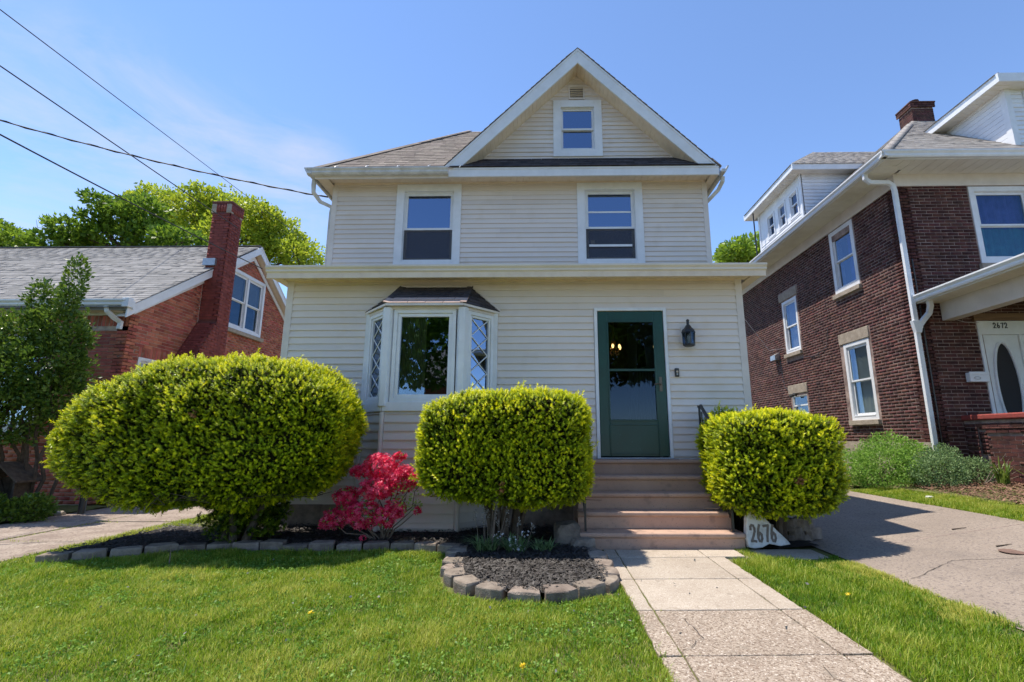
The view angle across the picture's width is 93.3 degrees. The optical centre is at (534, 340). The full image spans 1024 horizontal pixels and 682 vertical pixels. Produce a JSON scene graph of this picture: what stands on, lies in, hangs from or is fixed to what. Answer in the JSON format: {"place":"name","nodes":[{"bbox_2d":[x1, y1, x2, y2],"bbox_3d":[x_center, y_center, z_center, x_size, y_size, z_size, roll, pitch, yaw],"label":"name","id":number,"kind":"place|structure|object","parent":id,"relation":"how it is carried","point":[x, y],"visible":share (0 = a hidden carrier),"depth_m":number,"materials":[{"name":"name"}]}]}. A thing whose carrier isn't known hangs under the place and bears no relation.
{"place":"outdoors","nodes":[
{"label":"outdoors","id":0,"kind":"place"},
{"bbox_2d":[2,514,171,559],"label":"crack grass","id":1,"kind":"structure","parent":0,"point":[64,528],"depth_m":6.38,"materials":[{"name":"green plant"}]},
{"bbox_2d":[0,505,211,561],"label":"side driveway","id":2,"kind":"structure","parent":0,"point":[48,539],"depth_m":6.49,"materials":[{"name":"concrete"}]},
{"bbox_2d":[53,511,65,515],"bbox_3d":[-7.424,2.695,7.537,0.128,0.072,0.102,0,-11,1],"label":"stone","id":3,"kind":"object","parent":2,"relation":"on","point":[58,513],"visible":0.81,"depth_m":7.50,"materials":[{"name":"stone"}]},
{"bbox_2d":[77,490,87,513],"bbox_3d":[-7.221,2.352,7.756,0.130,0.840,0.124,0,-11,1],"label":"path light","id":4,"kind":"object","parent":2,"relation":"on","point":[82,506],"visible":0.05,"depth_m":7.67,"materials":[{"name":"black metal"}]},
{"bbox_2d":[0,513,214,563],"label":"lawn grass","id":5,"kind":"structure","parent":0,"point":[32,556],"depth_m":5.68,"materials":[{"name":"green plant"}]},
{"bbox_2d":[0,65,236,227],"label":"overhead wire","id":6,"kind":"object","parent":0,"point":[108,139],"visible":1,"depth_m":7.86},
{"bbox_2d":[0,134,262,268],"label":"overhead wire","id":7,"kind":"object","parent":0,"point":[114,194],"visible":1,"depth_m":6.42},
{"bbox_2d":[0,9,301,237],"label":"overhead wire","id":8,"kind":"object","parent":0,"point":[122,102],"visible":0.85,"depth_m":11.52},
{"bbox_2d":[10,535,1008,681],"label":"fallen leaves","id":9,"kind":"object","parent":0,"point":[807,583],"depth_m":3.40,"materials":[{"name":"plant"}]},
{"bbox_2d":[0,485,1023,681],"bbox_3d":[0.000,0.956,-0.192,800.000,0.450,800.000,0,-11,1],"label":"ground","id":10,"kind":"structure","parent":0,"point":[820,551],"depth_m":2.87,"materials":[{"name":"green plant"}]},
{"bbox_2d":[0,218,47,246],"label":"broadleaf tree","id":11,"kind":"object","parent":10,"relation":"on","point":[11,235],"visible":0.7,"depth_m":22.39,"materials":[{"name":"green plant"}]},
{"bbox_2d":[0,505,106,522],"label":"front bed","id":12,"kind":"object","parent":10,"relation":"on","point":[68,508],"visible":0.15,"depth_m":8.23,"materials":[{"name":"soil"}]},
{"bbox_2d":[0,461,41,516],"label":"wooden shelter","id":13,"kind":"object","parent":12,"relation":"on","point":[18,481],"visible":0.55,"depth_m":7.44,"materials":[{"name":"brown wood"}]},
{"bbox_2d":[0,491,61,523],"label":"shrub","id":14,"kind":"object","parent":12,"relation":"on","point":[18,509],"visible":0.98,"depth_m":6.92,"materials":[{"name":"green plant"}]},
{"bbox_2d":[0,251,103,508],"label":"holly tree","id":15,"kind":"object","parent":12,"relation":"on","point":[26,386],"visible":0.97,"depth_m":7.63,"materials":[{"name":"green plant"}]},
{"bbox_2d":[22,187,208,246],"bbox_3d":[-21.111,-1.038,23.709,9.542,13.834,4.348,0,-11,1],"label":"broadleaf tree","id":16,"kind":"object","parent":10,"relation":"on","point":[135,226],"visible":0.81,"depth_m":24.07,"materials":[{"name":"green plant"}]},
{"bbox_2d":[0,201,285,505],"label":"red brick bungalow","id":17,"kind":"object","parent":10,"relation":"on","point":[147,304],"visible":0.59,"depth_m":10.99,"materials":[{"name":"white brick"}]},
{"bbox_2d":[1,337,44,437],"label":"window","id":18,"kind":"structure","parent":17,"relation":"in","point":[5,427],"depth_m":8.91,"materials":[{"name":"white plastic"}]},
{"bbox_2d":[137,357,156,368],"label":"window","id":19,"kind":"structure","parent":17,"relation":"in","point":[141,360],"depth_m":9.54,"materials":[{"name":"white plastic"}]},
{"bbox_2d":[228,269,265,342],"bbox_3d":[-7.680,-0.929,12.808,0.215,1.660,1.620,0,-11,1],"label":"window","id":20,"kind":"structure","parent":17,"relation":"in","point":[240,330],"depth_m":12.89,"materials":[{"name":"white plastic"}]},
{"bbox_2d":[40,347,369,543],"bbox_3d":[-3.695,1.193,5.672,3.372,2.366,1.835,0,-11,1],"label":"yew hedge","id":21,"kind":"object","parent":10,"relation":"on","point":[237,445],"visible":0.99,"depth_m":5.07,"materials":[{"name":"green plant"}]},
{"bbox_2d":[111,179,325,264],"bbox_3d":[-20.408,-1.921,30.489,14.131,18.282,7.423,0,-11,1],"label":"broadleaf tree","id":22,"kind":"object","parent":10,"relation":"on","point":[278,241],"visible":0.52,"depth_m":30.38,"materials":[{"name":"green plant"}]},
{"bbox_2d":[35,539,463,563],"bbox_3d":[-2.828,2.231,5.153,4.116,0.153,0.616,1,-11,-5],"label":"stone edging","id":23,"kind":"object","parent":10,"relation":"on","point":[273,544],"visible":0.61,"depth_m":5.17,"materials":[{"name":"stone"}]},
{"bbox_2d":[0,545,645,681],"bbox_3d":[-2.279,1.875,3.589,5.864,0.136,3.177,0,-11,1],"label":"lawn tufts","id":24,"kind":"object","parent":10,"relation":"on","point":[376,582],"visible":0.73,"depth_m":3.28,"materials":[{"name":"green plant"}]},
{"bbox_2d":[48,522,601,592],"bbox_3d":[-2.139,2.176,5.025,5.450,0.041,2.800,0,-11,1],"label":"mulch bed","id":25,"kind":"object","parent":10,"relation":"on","point":[180,538],"visible":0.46,"depth_m":5.66,"materials":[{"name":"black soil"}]},
{"bbox_2d":[317,450,422,540],"bbox_3d":[-1.825,1.766,5.484,1.277,1.050,0.471,0,-11,1],"label":"azalea","id":26,"kind":"object","parent":25,"relation":"on","point":[352,509],"visible":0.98,"depth_m":5.43,"materials":[{"name":"red plant"}]},
{"bbox_2d":[459,497,509,552],"bbox_3d":[-0.493,1.866,4.932,0.627,0.584,0.550,0,-11,1],"label":"perennial plant","id":27,"kind":"object","parent":25,"relation":"on","point":[491,544],"visible":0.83,"depth_m":4.93,"materials":[{"name":"green plant"}]},
{"bbox_2d":[486,516,536,553],"bbox_3d":[-0.223,1.967,4.906,0.640,0.374,0.592,0,-11,1],"label":"perennial plant","id":28,"kind":"object","parent":25,"relation":"on","point":[516,546],"visible":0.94,"depth_m":4.86,"materials":[{"name":"green plant"}]},
{"bbox_2d":[452,540,607,592],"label":"mulch chips","id":29,"kind":"object","parent":25,"relation":"on","point":[560,563],"visible":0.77,"depth_m":4.28,"materials":[{"name":"grey wood"}]},
{"bbox_2d":[530,536,560,550],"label":"perennial plant","id":30,"kind":"object","parent":25,"relation":"on","point":[542,546],"visible":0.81,"depth_m":4.92,"materials":[{"name":"green plant"}]},
{"bbox_2d":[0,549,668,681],"bbox_3d":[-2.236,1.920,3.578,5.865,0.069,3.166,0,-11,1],"label":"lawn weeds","id":31,"kind":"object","parent":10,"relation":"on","point":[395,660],"visible":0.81,"depth_m":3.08,"materials":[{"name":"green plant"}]},
{"bbox_2d":[408,378,598,543],"bbox_3d":[-0.307,1.399,5.462,2.057,1.864,1.365,0,-11,1],"label":"yew hedge","id":32,"kind":"object","parent":10,"relation":"on","point":[517,449],"visible":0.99,"depth_m":5.02,"materials":[{"name":"green plant"}]},
{"bbox_2d":[265,47,766,531],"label":"clapboard house","id":33,"kind":"structure","parent":10,"relation":"on","point":[548,228],"depth_m":7.01,"materials":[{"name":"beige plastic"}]},
{"bbox_2d":[0,119,327,197],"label":"service cable","id":34,"kind":"object","parent":33,"relation":"attached to","point":[158,161],"visible":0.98,"depth_m":7.96,"materials":[{"name":"black rubber"}]},
{"bbox_2d":[393,184,461,264],"bbox_3d":[-1.868,-2.004,8.473,1.144,1.563,0.135,0,-11,1],"label":"window","id":35,"kind":"structure","parent":33,"relation":"in","point":[428,216],"depth_m":8.46,"materials":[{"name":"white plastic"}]},
{"bbox_2d":[355,285,500,531],"bbox_3d":[-1.475,0.768,6.472,1.977,3.321,0.537,0,-11,1],"label":"bay window","id":36,"kind":"structure","parent":33,"relation":"in","point":[393,397],"depth_m":6.45,"materials":[{"name":"beige plastic"}]},
{"bbox_2d":[553,100,602,156],"bbox_3d":[0.774,-3.849,8.800,0.885,1.135,0.135,0,-11,1],"label":"window","id":37,"kind":"structure","parent":33,"relation":"in","point":[577,124],"depth_m":8.80,"materials":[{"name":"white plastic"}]},
{"bbox_2d":[577,182,644,262],"bbox_3d":[1.310,-2.016,8.424,1.142,1.567,0.135,0,-11,1],"label":"window","id":38,"kind":"structure","parent":33,"relation":"in","point":[610,224],"depth_m":8.41,"materials":[{"name":"white plastic"}]},
{"bbox_2d":[609,322,620,356],"bbox_3d":[1.418,-0.082,8.766,0.296,0.710,0.302,0,-11,1],"label":"chandelier","id":39,"kind":"object","parent":33,"relation":"hanging from","point":[613,349],"visible":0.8,"depth_m":8.71,"materials":[{"name":"black metal"}]},
{"bbox_2d":[597,311,669,455],"bbox_3d":[1.356,0.564,6.700,0.927,2.020,0.099,0,-11,1],"label":"storm door","id":40,"kind":"structure","parent":33,"relation":"in","point":[618,437],"depth_m":6.63,"materials":[{"name":"green paint"}]},
{"bbox_2d":[627,322,662,457],"bbox_3d":[1.625,0.709,7.269,0.062,2.030,0.894,3,-12,-15],"label":"inner door","id":41,"kind":"structure","parent":33,"relation":"in","point":[642,392],"depth_m":7.30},
{"bbox_2d":[675,368,678,376],"bbox_3d":[1.972,0.436,6.697,0.060,0.120,0.034,0,-11,1],"label":"doorbell","id":42,"kind":"object","parent":33,"relation":"attached to","point":[676,372],"visible":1,"depth_m":6.68,"materials":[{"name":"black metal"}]},
{"bbox_2d":[681,319,695,346],"bbox_3d":[2.130,-0.115,6.720,0.200,0.390,0.189,-5,-12,23],"label":"wall lantern","id":43,"kind":"object","parent":33,"relation":"attached to","point":[686,330],"depth_m":6.69,"materials":[{"name":"black metal"}]},
{"bbox_2d":[440,545,619,604],"bbox_3d":[-0.087,2.060,4.316,1.621,0.159,1.569,0,-11,1],"label":"stone edging","id":44,"kind":"object","parent":10,"relation":"on","point":[465,584],"visible":0.74,"depth_m":3.74,"materials":[{"name":"concrete"}]},
{"bbox_2d":[553,520,580,545],"bbox_3d":[0.362,2.183,5.391,0.304,0.300,0.416,0,-11,1],"label":"boulder","id":45,"kind":"object","parent":10,"relation":"on","point":[565,532],"visible":0.58,"depth_m":5.23,"materials":[{"name":"stone"}]},
{"bbox_2d":[308,593,849,668],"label":"dandelion flowers","id":46,"kind":"object","parent":10,"relation":"on","point":[523,665],"visible":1,"depth_m":3.21,"materials":[{"name":"yellow plant"}]},
{"bbox_2d":[571,537,595,547],"bbox_3d":[0.509,2.212,5.179,0.272,0.195,0.256,0,-11,1],"label":"boulder","id":47,"kind":"object","parent":10,"relation":"on","point":[582,541],"visible":0.48,"depth_m":5.09,"materials":[{"name":"stone"}]},
{"bbox_2d":[573,459,745,550],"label":"front steps","id":48,"kind":"structure","parent":10,"relation":"on","point":[648,504],"depth_m":5.63,"materials":[{"name":"beige paint"}]},
{"bbox_2d":[583,496,586,530],"bbox_3d":[0.568,1.484,5.921,0.028,1.452,0.991,0,-11,1],"label":"handrail","id":49,"kind":"object","parent":48,"relation":"on","point":[585,522],"visible":0.14,"depth_m":5.37,"materials":[{"name":"black metal"}]},
{"bbox_2d":[697,404,734,531],"bbox_3d":[2.198,1.478,5.895,0.028,1.452,0.991,0,-11,1],"label":"handrail","id":50,"kind":"object","parent":48,"relation":"on","point":[700,407],"visible":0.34,"depth_m":6.17,"materials":[{"name":"black metal"}]},
{"bbox_2d":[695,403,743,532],"bbox_3d":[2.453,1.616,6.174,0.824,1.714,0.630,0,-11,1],"label":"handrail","id":51,"kind":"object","parent":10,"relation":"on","point":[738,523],"visible":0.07,"depth_m":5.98,"materials":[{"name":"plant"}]},
{"bbox_2d":[712,230,760,262],"bbox_3d":[9.846,0.058,22.303,3.061,11.117,3.216,0,-11,1],"label":"broadleaf tree","id":52,"kind":"object","parent":10,"relation":"on","point":[743,250],"visible":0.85,"depth_m":22.49,"materials":[{"name":"green plant"}]},
{"bbox_2d":[602,549,911,681],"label":"walkway","id":53,"kind":"structure","parent":10,"relation":"on","point":[719,638],"depth_m":3.08,"materials":[{"name":"concrete"}]},
{"bbox_2d":[694,404,851,548],"bbox_3d":[2.703,1.538,5.567,1.561,1.636,1.290,0,-11,1],"label":"yew hedge","id":54,"kind":"object","parent":10,"relation":"on","point":[777,466],"visible":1,"depth_m":5.16,"materials":[{"name":"green plant"}]},
{"bbox_2d":[745,540,817,547],"bbox_3d":[2.724,2.343,5.779,0.850,0.041,1.100,0,-11,1],"label":"hedge bed","id":55,"kind":"object","parent":10,"relation":"on","point":[797,543],"visible":0.16,"depth_m":5.34,"materials":[{"name":"black soil"}]},
{"bbox_2d":[744,513,789,548],"bbox_3d":[2.519,2.059,5.273,0.474,0.386,0.138,0,-11,1],"label":"address rock","id":56,"kind":"object","parent":55,"relation":"on","point":[761,533],"visible":0.9,"depth_m":5.22,"materials":[{"name":"white stone"}]},
{"bbox_2d":[768,516,822,540],"bbox_3d":[2.981,2.221,5.625,0.652,0.317,0.186,0,-11,1],"label":"rock","id":57,"kind":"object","parent":10,"relation":"on","point":[799,528],"depth_m":5.55,"materials":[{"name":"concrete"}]},
{"bbox_2d":[731,553,1023,681],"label":"lawn grass","id":58,"kind":"structure","parent":10,"relation":"on","point":[803,572],"depth_m":3.10,"materials":[{"name":"green plant"}]},
{"bbox_2d":[741,73,1023,485],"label":"dark brick house","id":59,"kind":"structure","parent":10,"relation":"on","point":[893,260],"depth_m":9.76,"materials":[{"name":"brick"}]},
{"bbox_2d":[782,296,802,358],"bbox_3d":[7.355,-0.385,13.728,0.258,1.645,0.900,0,-11,1],"label":"window","id":60,"kind":"structure","parent":59,"relation":"in","point":[791,303],"depth_m":13.89,"materials":[{"name":"white plastic"}]},
{"bbox_2d":[792,394,808,413],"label":"window","id":61,"kind":"structure","parent":59,"relation":"in","point":[795,405],"depth_m":13.56,"materials":[{"name":"white plastic"}]},
{"bbox_2d":[828,219,861,299],"bbox_3d":[7.312,-1.896,11.328,0.257,1.665,1.000,0,-11,1],"label":"window","id":62,"kind":"structure","parent":59,"relation":"in","point":[841,291],"depth_m":11.35,"materials":[{"name":"white plastic"}]},
{"bbox_2d":[843,338,881,424],"bbox_3d":[7.312,0.921,10.743,0.258,1.860,1.000,0,-11,1],"label":"window","id":63,"kind":"structure","parent":59,"relation":"in","point":[869,415],"depth_m":10.85,"materials":[{"name":"white plastic"}]},
{"bbox_2d":[965,372,989,381],"bbox_3d":[8.117,0.661,8.849,0.360,0.185,0.106,0,-11,1],"label":"mailbox","id":64,"kind":"object","parent":59,"relation":"attached to","point":[977,376],"visible":1,"depth_m":8.80,"materials":[{"name":"white plastic"}]},
{"bbox_2d":[967,186,1023,268],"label":"window","id":65,"kind":"structure","parent":59,"relation":"in","point":[997,215],"depth_m":9.61,"materials":[{"name":"white plastic"}]},
{"bbox_2d":[842,472,1023,504],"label":"side bed","id":66,"kind":"object","parent":10,"relation":"on","point":[909,487],"visible":0.03,"depth_m":7.44,"materials":[{"name":"soil"}]},
{"bbox_2d":[840,429,944,488],"bbox_3d":[6.392,2.182,8.815,1.882,1.155,1.761,0,-11,1],"label":"shrub","id":67,"kind":"object","parent":66,"relation":"on","point":[904,452],"visible":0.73,"depth_m":8.67,"materials":[{"name":"green plant"}]},
{"bbox_2d":[906,442,998,487],"bbox_3d":[6.939,2.142,8.077,1.555,0.889,0.906,4,-12,-17],"label":"shrub","id":68,"kind":"object","parent":66,"relation":"on","point":[955,474],"visible":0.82,"depth_m":7.98,"materials":[{"name":"green plant"}]},
{"bbox_2d":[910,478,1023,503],"bbox_3d":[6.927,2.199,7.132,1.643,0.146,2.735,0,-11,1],"label":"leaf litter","id":69,"kind":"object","parent":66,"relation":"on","point":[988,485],"visible":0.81,"depth_m":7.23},
{"bbox_2d":[987,455,1012,485],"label":"iris plant","id":70,"kind":"object","parent":66,"relation":"on","point":[1001,476],"visible":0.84,"depth_m":7.66,"materials":[{"name":"green plant"}]},
{"bbox_2d":[984,454,1018,484],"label":"dead branch","id":71,"kind":"object","parent":66,"relation":"on","point":[986,481],"visible":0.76,"depth_m":7.77,"materials":[{"name":"brown wood"}]},
{"bbox_2d":[849,486,1023,520],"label":"lawn grass","id":72,"kind":"structure","parent":10,"relation":"on","point":[986,506],"depth_m":6.66,"materials":[{"name":"green plant"}]},
{"bbox_2d":[0,0,1023,296],"label":"sky","id":73,"kind":"structure","parent":0,"point":[264,92],"materials":[{"name":"blue"}]},
{"bbox_2d":[733,546,760,559],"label":"edge grass","id":74,"kind":"structure","parent":0,"point":[745,552],"depth_m":5.01,"materials":[{"name":"green plant"}]},
{"bbox_2d":[634,567,909,681],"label":"edge grass","id":75,"kind":"structure","parent":0,"point":[786,596],"depth_m":2.85,"materials":[{"name":"green plant"}]},
{"bbox_2d":[787,491,1023,630],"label":"driveway","id":76,"kind":"structure","parent":0,"point":[925,546],"depth_m":4.89,"materials":[{"name":"grey concrete"}]},
{"bbox_2d":[998,549,1023,554],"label":"iron lid","id":77,"kind":"object","parent":76,"relation":"on","point":[1011,551],"visible":1,"depth_m":4.43,"materials":[{"name":"metal"}]}
]}

